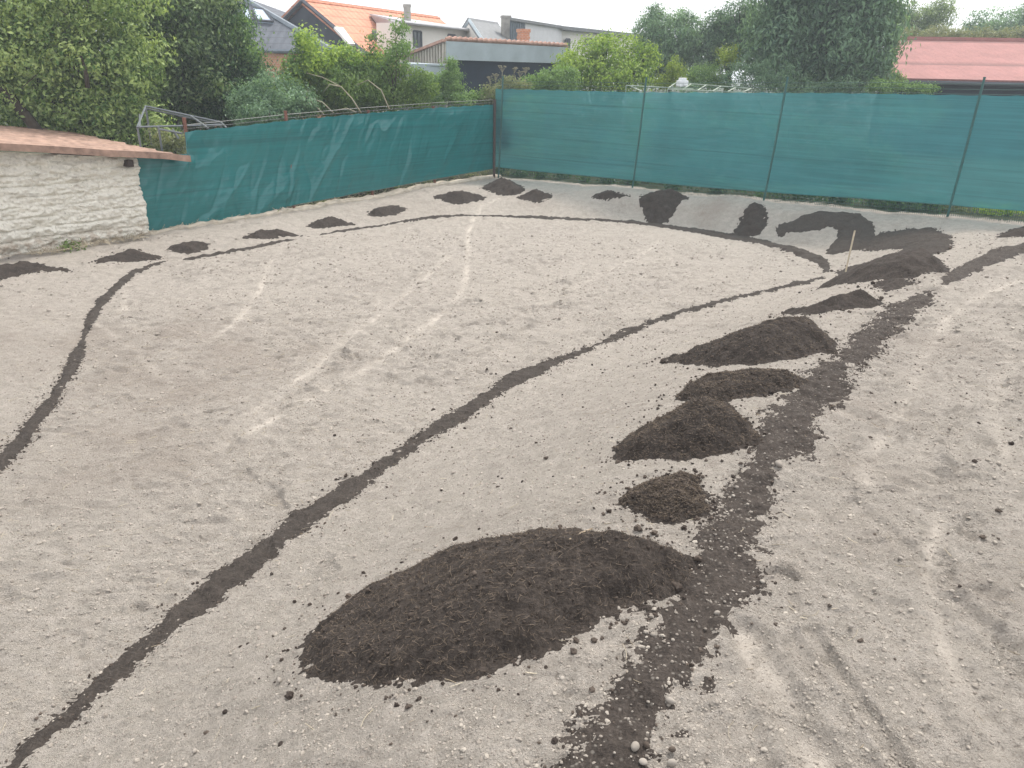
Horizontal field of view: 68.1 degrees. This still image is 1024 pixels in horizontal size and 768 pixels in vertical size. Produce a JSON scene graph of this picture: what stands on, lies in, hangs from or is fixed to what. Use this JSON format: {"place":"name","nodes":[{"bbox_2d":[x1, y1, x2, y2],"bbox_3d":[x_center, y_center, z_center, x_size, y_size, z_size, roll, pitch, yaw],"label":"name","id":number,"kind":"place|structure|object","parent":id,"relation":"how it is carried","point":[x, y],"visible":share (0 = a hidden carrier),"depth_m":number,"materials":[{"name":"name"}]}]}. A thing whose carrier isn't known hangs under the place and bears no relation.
{"place":"outdoors","nodes":[
{"label":"outdoors","id":0,"kind":"place"},
{"bbox_2d":[0,262,1022,747],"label":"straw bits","id":1,"kind":"object","parent":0,"point":[396,464],"visible":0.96,"depth_m":6.04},
{"bbox_2d":[0,80,1023,767],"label":"ground","id":2,"kind":"structure","parent":0,"point":[210,646],"depth_m":5.46,"materials":[{"name":"beige sand"}]},
{"bbox_2d":[0,261,72,278],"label":"soil heap","id":3,"kind":"object","parent":2,"relation":"on","point":[17,269],"visible":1,"depth_m":11.21,"materials":[{"name":"brown soil"}]},
{"bbox_2d":[57,238,86,252],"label":"weed","id":4,"kind":"object","parent":2,"relation":"on","point":[64,243],"visible":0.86,"depth_m":12.34,"materials":[{"name":"green plant"}]},
{"bbox_2d":[0,260,167,476],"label":"soil strip","id":5,"kind":"object","parent":2,"relation":"on","point":[44,409],"visible":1,"depth_m":7.73,"materials":[{"name":"brown soil"}]},
{"bbox_2d":[0,0,182,155],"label":"apple tree","id":6,"kind":"object","parent":2,"relation":"on","point":[51,53],"visible":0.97,"depth_m":15.70,"materials":[{"name":"green plant"}]},
{"bbox_2d":[0,125,190,258],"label":"stone shed","id":7,"kind":"structure","parent":2,"relation":"on","point":[49,201],"depth_m":12.51,"materials":[{"name":"white stone"}]},
{"bbox_2d":[94,248,161,262],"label":"soil heap","id":8,"kind":"object","parent":2,"relation":"on","point":[131,255],"visible":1,"depth_m":12.22,"materials":[{"name":"brown soil"}]},
{"bbox_2d":[143,118,185,153],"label":"weed clump","id":9,"kind":"object","parent":2,"relation":"on","point":[167,141],"visible":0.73,"depth_m":14.89,"materials":[{"name":"green plant"}]},
{"bbox_2d":[103,0,248,153],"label":"olive green tree","id":10,"kind":"object","parent":2,"relation":"on","point":[189,46],"visible":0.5,"depth_m":17.91,"materials":[{"name":"green plant"}]},
{"bbox_2d":[136,105,226,150],"bbox_3d":[-6.516,-4.387,15.153,1.847,2.156,1.289,1,22,0],"label":"pipe frame","id":11,"kind":"object","parent":2,"relation":"on","point":[146,108],"visible":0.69,"depth_m":15.09,"materials":[{"name":"metal"}]},
{"bbox_2d":[167,241,209,255],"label":"soil heap","id":12,"kind":"object","parent":2,"relation":"on","point":[188,248],"visible":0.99,"depth_m":12.93,"materials":[{"name":"brown soil"}]},
{"bbox_2d":[164,0,277,131],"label":"dark tree","id":13,"kind":"object","parent":2,"relation":"on","point":[249,64],"visible":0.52,"depth_m":18.84,"materials":[{"name":"green plant"}]},
{"bbox_2d":[183,239,294,259],"bbox_3d":[-4.708,-2.382,13.328,0.352,0.087,2.390,18,28,35],"label":"soil strip","id":14,"kind":"object","parent":2,"relation":"on","point":[233,250],"visible":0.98,"depth_m":13.14,"materials":[{"name":"brown soil"}]},
{"bbox_2d":[167,0,334,129],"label":"tiled house","id":15,"kind":"structure","parent":2,"relation":"on","point":[279,43],"depth_m":31.57,"materials":[{"name":"grey tile"}]},
{"bbox_2d":[242,8,253,20],"bbox_3d":[-11.437,-15.967,32.684,0.386,0.673,1.492,-9,24,-22],"label":"roof window","id":16,"kind":"structure","parent":15,"relation":"in","point":[247,10],"depth_m":32.61,"materials":[{"name":"white glass"}]},
{"bbox_2d":[251,6,273,23],"bbox_3d":[-10.792,-15.858,32.522,0.610,0.735,1.897,-12,26,-29],"label":"roof window","id":17,"kind":"structure","parent":15,"relation":"in","point":[262,12],"depth_m":32.44,"materials":[{"name":"white glass"}]},
{"bbox_2d":[21,173,481,255],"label":"dry stalks","id":18,"kind":"object","parent":2,"relation":"on","point":[90,242],"visible":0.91,"depth_m":12.82,"materials":[{"name":"plant"}]},
{"bbox_2d":[219,67,325,126],"bbox_3d":[-5.215,-5.441,16.723,1.951,2.903,2.153,-13,26,-30],"label":"shrub","id":19,"kind":"object","parent":2,"relation":"on","point":[254,105],"visible":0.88,"depth_m":16.22,"materials":[{"name":"green plant"}]},
{"bbox_2d":[305,73,389,114],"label":"dead branches","id":20,"kind":"object","parent":19,"relation":"attached to","point":[337,85],"visible":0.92,"depth_m":16.36,"materials":[{"name":"brown wood"}]},
{"bbox_2d":[242,229,309,238],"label":"soil heap","id":21,"kind":"object","parent":2,"relation":"on","point":[266,234],"visible":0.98,"depth_m":14.11,"materials":[{"name":"brown soil"}]},
{"bbox_2d":[266,23,359,117],"bbox_3d":[-4.723,-6.720,18.442,2.448,3.830,1.895,10,24,20],"label":"shrub","id":22,"kind":"object","parent":2,"relation":"on","point":[305,62],"visible":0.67,"depth_m":17.63,"materials":[{"name":"green plant"}]},
{"bbox_2d":[137,100,500,234],"bbox_3d":[-3.480,-4.974,16.691,0.245,2.297,9.800,19,28,36],"label":"screen fence","id":23,"kind":"object","parent":2,"relation":"on","point":[229,174],"visible":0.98,"depth_m":15.86,"materials":[{"name":"teal fabric"}]},
{"bbox_2d":[306,216,354,228],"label":"soil heap","id":24,"kind":"object","parent":2,"relation":"on","point":[328,222],"visible":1,"depth_m":15.20,"materials":[{"name":"brown soil"}]},
{"bbox_2d":[278,185,401,210],"bbox_3d":[-4.046,-4.311,17.232,0.853,0.654,4.280,15,26,29],"label":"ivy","id":25,"kind":"object","parent":2,"relation":"on","point":[355,194],"visible":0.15,"depth_m":17.93,"materials":[{"name":"green plant"}]},
{"bbox_2d":[319,40,410,112],"bbox_3d":[-3.650,-6.752,18.976,2.440,3.463,2.270,1,22,0],"label":"shrub","id":26,"kind":"object","parent":2,"relation":"on","point":[356,60],"visible":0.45,"depth_m":17.96,"materials":[{"name":"green plant"}]},
{"bbox_2d":[300,60,441,118],"bbox_3d":[-3.753,-6.342,18.558,4.294,3.081,2.152,1,22,0],"label":"shrub","id":27,"kind":"object","parent":2,"relation":"on","point":[410,90],"visible":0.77,"depth_m":18.00,"materials":[{"name":"green plant"}]},
{"bbox_2d":[281,0,468,114],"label":"orange roof house","id":28,"kind":"structure","parent":2,"relation":"on","point":[336,22],"depth_m":33.41,"materials":[{"name":"tile"}]},
{"bbox_2d":[413,30,422,49],"bbox_3d":[-4.220,-15.393,33.933,0.170,0.835,0.712,11,25,23],"label":"window","id":29,"kind":"structure","parent":28,"relation":"in","point":[417,34],"depth_m":33.87,"materials":[{"name":"grey glass"}]},
{"bbox_2d":[367,205,406,216],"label":"soil heap","id":30,"kind":"object","parent":2,"relation":"on","point":[390,210],"visible":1,"depth_m":16.30,"materials":[{"name":"brown soil"}]},
{"bbox_2d":[360,11,419,110],"bbox_3d":[-2.903,-6.748,18.220,1.383,4.041,1.064,1,22,0],"label":"sapling","id":31,"kind":"object","parent":2,"relation":"on","point":[402,47],"visible":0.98,"depth_m":17.75,"materials":[{"name":"green plant"}]},
{"bbox_2d":[2,276,825,767],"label":"soil strip","id":32,"kind":"object","parent":2,"relation":"on","point":[222,580],"visible":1,"depth_m":5.10,"materials":[{"name":"brown soil"}]},
{"bbox_2d":[400,62,445,109],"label":"shed","id":33,"kind":"structure","parent":2,"relation":"on","point":[433,67],"depth_m":24.13,"materials":[{"name":"metal"}]},
{"bbox_2d":[398,52,493,108],"bbox_3d":[-1.812,-7.256,20.507,2.722,3.174,1.575,10,24,21],"label":"shrub","id":34,"kind":"object","parent":2,"relation":"on","point":[450,81],"visible":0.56,"depth_m":20.12,"materials":[{"name":"green plant"}]},
{"bbox_2d":[433,190,486,204],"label":"soil heap","id":35,"kind":"object","parent":2,"relation":"on","point":[459,197],"visible":1,"depth_m":17.62,"materials":[{"name":"brown soil"}]},
{"bbox_2d":[399,36,567,107],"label":"barn","id":36,"kind":"structure","parent":2,"relation":"on","point":[479,60],"depth_m":26.15,"materials":[{"name":"grey metal"}]},
{"bbox_2d":[462,15,510,39],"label":"grey roof house","id":37,"kind":"structure","parent":2,"relation":"on","point":[480,28],"depth_m":37.80,"materials":[{"name":"paint"}]},
{"bbox_2d":[464,169,510,175],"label":"dry weeds","id":38,"kind":"object","parent":2,"relation":"on","point":[507,173],"visible":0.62,"depth_m":20.66,"materials":[{"name":"green plant"}]},
{"bbox_2d":[493,99,495,177],"bbox_3d":[-0.463,-6.330,19.916,0.059,2.172,0.078,-6,23,-16],"label":"corner post","id":39,"kind":"object","parent":2,"relation":"on","point":[494,128],"visible":0.96,"depth_m":19.83,"materials":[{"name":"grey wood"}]},
{"bbox_2d":[294,525,697,690],"bbox_3d":[-0.179,1.040,3.535,1.912,0.895,1.459,16,27,31],"label":"soil heap","id":40,"kind":"object","parent":2,"relation":"on","point":[472,610],"visible":1,"depth_m":3.22,"materials":[{"name":"brown soil"}]},
{"bbox_2d":[479,177,524,195],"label":"soil heap","id":41,"kind":"object","parent":2,"relation":"on","point":[502,186],"visible":1,"depth_m":18.19,"materials":[{"name":"brown soil"}]},
{"bbox_2d":[476,65,533,170],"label":"tall weeds","id":42,"kind":"object","parent":2,"relation":"on","point":[508,81],"visible":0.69,"depth_m":20.00,"materials":[{"name":"green plant"}]},
{"bbox_2d":[0,228,1013,767],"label":"soil crumbs","id":43,"kind":"object","parent":2,"relation":"on","point":[594,640],"visible":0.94,"depth_m":4.23,"materials":[{"name":"brown soil"}]},
{"bbox_2d":[0,231,1023,767],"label":"grit","id":44,"kind":"object","parent":2,"relation":"on","point":[656,763],"visible":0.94,"depth_m":4.29,"materials":[{"name":"grey gravel"}]},
{"bbox_2d":[516,189,552,202],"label":"soil heap","id":45,"kind":"object","parent":2,"relation":"on","point":[536,195],"visible":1,"depth_m":17.68,"materials":[{"name":"brown soil"}]},
{"bbox_2d":[517,62,587,90],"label":"shrub","id":46,"kind":"object","parent":2,"relation":"on","point":[545,79],"visible":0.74,"depth_m":21.14,"materials":[{"name":"green plant"}]},
{"bbox_2d":[510,17,638,90],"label":"white building","id":47,"kind":"structure","parent":2,"relation":"on","point":[544,32],"depth_m":41.59,"materials":[{"name":"paint"}]},
{"bbox_2d":[516,29,530,40],"bbox_3d":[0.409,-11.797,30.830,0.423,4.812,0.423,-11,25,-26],"label":"brick chimney","id":48,"kind":"object","parent":47,"relation":"on","point":[523,34],"visible":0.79,"depth_m":29.85,"materials":[{"name":"orange brick"}]},
{"bbox_2d":[565,38,570,49],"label":"window","id":49,"kind":"structure","parent":47,"relation":"in","point":[567,40],"depth_m":42.87,"materials":[{"name":"grey glass"}]},
{"bbox_2d":[320,214,830,272],"bbox_3d":[1.248,-3.006,15.133,9.472,0.105,3.743,7,23,13],"label":"soil strip","id":50,"kind":"object","parent":2,"relation":"on","point":[823,263],"visible":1,"depth_m":15.37,"materials":[{"name":"brown soil"}]},
{"bbox_2d":[522,25,665,91],"bbox_3d":[2.272,-8.829,23.297,5.557,4.030,3.444,-4,23,-12],"label":"shrub","id":51,"kind":"object","parent":2,"relation":"on","point":[599,67],"visible":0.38,"depth_m":22.56,"materials":[{"name":"green plant"}]},
{"bbox_2d":[591,190,630,200],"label":"soil heap","id":52,"kind":"object","parent":2,"relation":"on","point":[606,195],"visible":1,"depth_m":17.27,"materials":[{"name":"brown soil"}]},
{"bbox_2d":[615,470,712,524],"bbox_3d":[0.818,0.608,4.079,0.604,0.216,0.731,1,22,0],"label":"soil heap","id":53,"kind":"object","parent":2,"relation":"on","point":[676,497],"visible":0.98,"depth_m":3.97,"materials":[{"name":"brown soil"}]},
{"bbox_2d":[639,189,689,223],"bbox_3d":[3.381,-4.002,16.867,1.075,0.669,1.652,1,22,0],"label":"soil heap","id":54,"kind":"object","parent":2,"relation":"on","point":[659,206],"visible":0.98,"depth_m":16.62,"materials":[{"name":"brown soil"}]},
{"bbox_2d":[649,54,692,90],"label":"shrub","id":55,"kind":"object","parent":2,"relation":"on","point":[672,67],"visible":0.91,"depth_m":23.18,"materials":[{"name":"green plant"}]},
{"bbox_2d":[667,759,676,766],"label":"stone","id":56,"kind":"object","parent":2,"relation":"on","point":[671,762],"visible":1,"depth_m":2.42,"materials":[{"name":"white stone"}]},
{"bbox_2d":[668,746,675,751],"bbox_3d":[0.522,1.191,2.468,0.025,0.020,0.015,1,23,-1],"label":"stone","id":57,"kind":"object","parent":2,"relation":"on","point":[671,748],"visible":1,"depth_m":2.46,"materials":[{"name":"stone"}]},
{"bbox_2d":[627,1,725,92],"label":"willow like tree","id":58,"kind":"object","parent":2,"relation":"on","point":[684,40],"visible":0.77,"depth_m":27.59,"materials":[{"name":"green plant"}]},
{"bbox_2d":[612,396,763,461],"bbox_3d":[1.121,0.297,4.909,1.069,0.472,0.968,1,22,0],"label":"soil heap","id":59,"kind":"object","parent":2,"relation":"on","point":[700,427],"visible":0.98,"depth_m":4.69,"materials":[{"name":"brown soil"}]},
{"bbox_2d":[625,83,751,92],"bbox_3d":[4.663,-6.898,20.685,3.173,2.453,3.237,10,24,20],"label":"ladder frame","id":60,"kind":"object","parent":2,"relation":"on","point":[675,89],"visible":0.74,"depth_m":20.05,"materials":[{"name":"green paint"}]},
{"bbox_2d":[676,78,687,86],"bbox_3d":[4.719,-8.347,20.949,0.260,0.225,0.249,-6,23,-16],"label":"white box","id":61,"kind":"object","parent":60,"relation":"on","point":[681,82],"visible":0.95,"depth_m":20.87,"materials":[{"name":"plastic"}]},
{"bbox_2d":[676,60,730,89],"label":"shrub","id":62,"kind":"object","parent":2,"relation":"on","point":[708,74],"visible":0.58,"depth_m":23.31,"materials":[{"name":"green plant"}]},
{"bbox_2d":[492,167,947,213],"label":"undergrowth","id":63,"kind":"object","parent":2,"relation":"on","point":[518,172],"visible":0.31,"depth_m":16.27,"materials":[{"name":"green plant"}]},
{"bbox_2d":[712,42,744,89],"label":"shrub","id":64,"kind":"object","parent":2,"relation":"on","point":[732,57],"visible":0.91,"depth_m":24.65,"materials":[{"name":"green plant"}]},
{"bbox_2d":[696,0,763,92],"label":"young tree","id":65,"kind":"object","parent":2,"relation":"on","point":[722,24],"visible":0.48,"depth_m":27.72,"materials":[{"name":"green plant"}]},
{"bbox_2d":[673,366,807,401],"bbox_3d":[1.730,0.040,5.759,1.132,0.346,0.788,1,22,0],"label":"soil heap","id":66,"kind":"object","parent":2,"relation":"on","point":[729,386],"visible":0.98,"depth_m":5.61,"materials":[{"name":"brown soil"}]},
{"bbox_2d":[540,290,943,767],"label":"soil strip","id":67,"kind":"object","parent":2,"relation":"on","point":[620,736],"visible":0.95,"depth_m":3.37,"materials":[{"name":"brown soil"}]},
{"bbox_2d":[631,741,639,751],"bbox_3d":[0.403,1.188,2.480,0.028,0.028,0.036,18,28,35],"label":"stone","id":68,"kind":"object","parent":67,"relation":"on","point":[635,746],"visible":1,"depth_m":2.47,"materials":[{"name":"white stone"}]},
{"bbox_2d":[639,758,646,764],"bbox_3d":[0.421,1.212,2.429,0.028,0.017,0.024,13,25,27],"label":"stone","id":69,"kind":"object","parent":67,"relation":"on","point":[642,761],"visible":1,"depth_m":2.42,"materials":[{"name":"white stone"}]},
{"bbox_2d":[643,741,649,748],"bbox_3d":[0.442,1.186,2.490,0.023,0.022,0.024,12,25,24],"label":"stone","id":70,"kind":"object","parent":67,"relation":"on","point":[646,745],"visible":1,"depth_m":2.48,"materials":[{"name":"stone"}]},
{"bbox_2d":[666,697,675,704],"bbox_3d":[0.562,1.122,2.682,0.037,0.023,0.021,13,25,26],"label":"stone","id":71,"kind":"object","parent":67,"relation":"on","point":[670,700],"visible":1,"depth_m":2.67,"materials":[{"name":"white stone"}]},
{"bbox_2d":[552,299,929,765],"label":"strip gravel","id":72,"kind":"structure","parent":67,"relation":"on","point":[676,612],"depth_m":3.37,"materials":[{"name":"stone"}]},
{"bbox_2d":[662,315,838,367],"bbox_3d":[2.210,-0.294,6.890,1.592,0.756,1.470,1,22,0],"label":"soil heap","id":73,"kind":"object","parent":2,"relation":"on","point":[782,338],"visible":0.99,"depth_m":6.51,"materials":[{"name":"brown soil"}]},
{"bbox_2d":[733,202,768,236],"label":"soil heap","id":74,"kind":"object","parent":2,"relation":"on","point":[753,220],"visible":0.95,"depth_m":15.45,"materials":[{"name":"brown soil"}]},
{"bbox_2d":[495,76,1023,222],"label":"screen fence","id":75,"kind":"object","parent":2,"relation":"on","point":[952,150],"visible":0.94,"depth_m":15.66,"materials":[{"name":"green fabric"}]},
{"bbox_2d":[775,460,782,466],"bbox_3d":[1.534,0.459,4.357,0.040,0.034,0.059,-9,25,-23],"label":"stone","id":76,"kind":"object","parent":2,"relation":"on","point":[778,463],"visible":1,"depth_m":4.34,"materials":[{"name":"white stone"}]},
{"bbox_2d":[662,59,908,93],"bbox_3d":[8.822,-8.162,22.927,9.589,3.083,2.839,-1,23,-6],"label":"shrub","id":77,"kind":"object","parent":2,"relation":"on","point":[751,73],"visible":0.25,"depth_m":22.66,"materials":[{"name":"green plant"}]},
{"bbox_2d":[722,0,920,93],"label":"drooping leaf tree","id":78,"kind":"object","parent":2,"relation":"on","point":[836,40],"visible":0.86,"depth_m":23.66,"materials":[{"name":"green plant"}]},
{"bbox_2d":[776,211,874,254],"bbox_3d":[6.036,-2.886,14.386,1.659,0.566,1.832,1,22,0],"label":"soil patch","id":79,"kind":"object","parent":2,"relation":"on","point":[845,224],"visible":0.98,"depth_m":14.57,"materials":[{"name":"brown soil"}]},
{"bbox_2d":[781,288,884,315],"bbox_3d":[3.503,-0.834,8.262,1.075,0.430,0.749,1,22,0],"label":"soil heap","id":80,"kind":"object","parent":2,"relation":"on","point":[860,297],"visible":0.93,"depth_m":8.09,"materials":[{"name":"brown soil"}]},
{"bbox_2d":[845,230,855,271],"bbox_3d":[5.231,-1.968,11.753,0.027,0.814,0.169,15,26,30],"label":"wooden stake","id":81,"kind":"object","parent":2,"relation":"on","point":[850,250],"visible":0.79,"depth_m":11.71,"materials":[{"name":"brown wood"}]},
{"bbox_2d":[816,248,949,289],"bbox_3d":[5.035,-1.492,10.227,1.753,0.804,2.173,1,22,0],"label":"soil heap","id":82,"kind":"object","parent":2,"relation":"on","point":[910,264],"visible":0.97,"depth_m":9.55,"materials":[{"name":"brown soil"}]},
{"bbox_2d":[834,227,953,274],"bbox_3d":[6.466,-2.203,12.594,1.722,0.715,3.337,16,27,31],"label":"soil patch","id":83,"kind":"object","parent":2,"relation":"on","point":[932,241],"visible":0.63,"depth_m":13.04,"materials":[{"name":"brown soil"}]},
{"bbox_2d":[871,278,920,292],"bbox_3d":[4.540,-1.154,8.936,0.650,0.163,0.672,1,22,0],"label":"soil tail","id":84,"kind":"object","parent":2,"relation":"on","point":[892,284],"visible":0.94,"depth_m":8.90},
{"bbox_2d":[863,75,943,94],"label":"shrub","id":85,"kind":"object","parent":2,"relation":"on","point":[904,86],"visible":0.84,"depth_m":22.29,"materials":[{"name":"green plant"}]},
{"bbox_2d":[902,0,963,36],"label":"airy tree","id":86,"kind":"object","parent":2,"relation":"on","point":[920,21],"visible":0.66,"depth_m":35.55,"materials":[{"name":"green plant"}]},
{"bbox_2d":[922,205,974,212],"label":"dry weeds","id":87,"kind":"object","parent":2,"relation":"on","point":[956,208],"visible":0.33,"depth_m":14.68,"materials":[{"name":"green plant"}]},
{"bbox_2d":[877,36,1023,95],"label":"red roof house","id":88,"kind":"structure","parent":2,"relation":"on","point":[956,63],"depth_m":27.71,"materials":[{"name":"red tile"}]},
{"bbox_2d":[885,47,907,86],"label":"creeper","id":89,"kind":"object","parent":88,"relation":"attached to","point":[899,78],"visible":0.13,"depth_m":25.88,"materials":[{"name":"green plant"}]},
{"bbox_2d":[901,22,1023,37],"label":"hedge","id":90,"kind":"object","parent":2,"relation":"on","point":[988,33],"visible":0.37,"depth_m":33.24,"materials":[{"name":"green plant"}]},
{"bbox_2d":[941,242,1023,284],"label":"soil strip","id":91,"kind":"object","parent":2,"relation":"on","point":[988,258],"visible":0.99,"depth_m":10.18,"materials":[{"name":"brown soil"}]},
{"bbox_2d":[957,1,1023,37],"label":"tree","id":92,"kind":"object","parent":2,"relation":"on","point":[1011,22],"visible":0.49,"depth_m":39.26,"materials":[{"name":"green plant"}]},
{"bbox_2d":[973,208,1023,215],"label":"weeds","id":93,"kind":"object","parent":2,"relation":"on","point":[1005,212],"visible":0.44,"depth_m":14.48,"materials":[{"name":"green plant"}]},
{"bbox_2d":[995,226,1023,237],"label":"soil heap","id":94,"kind":"object","parent":2,"relation":"on","point":[1016,232],"visible":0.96,"depth_m":12.28,"materials":[{"name":"brown soil"}]},
{"bbox_2d":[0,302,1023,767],"bbox_3d":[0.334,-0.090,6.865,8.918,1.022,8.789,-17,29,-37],"label":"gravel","id":95,"kind":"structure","parent":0,"point":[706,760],"depth_m":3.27,"materials":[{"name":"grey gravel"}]},
{"bbox_2d":[1,0,1023,80],"label":"sky","id":96,"kind":"structure","parent":0,"point":[616,15],"materials":[{"name":"white"}]}
]}

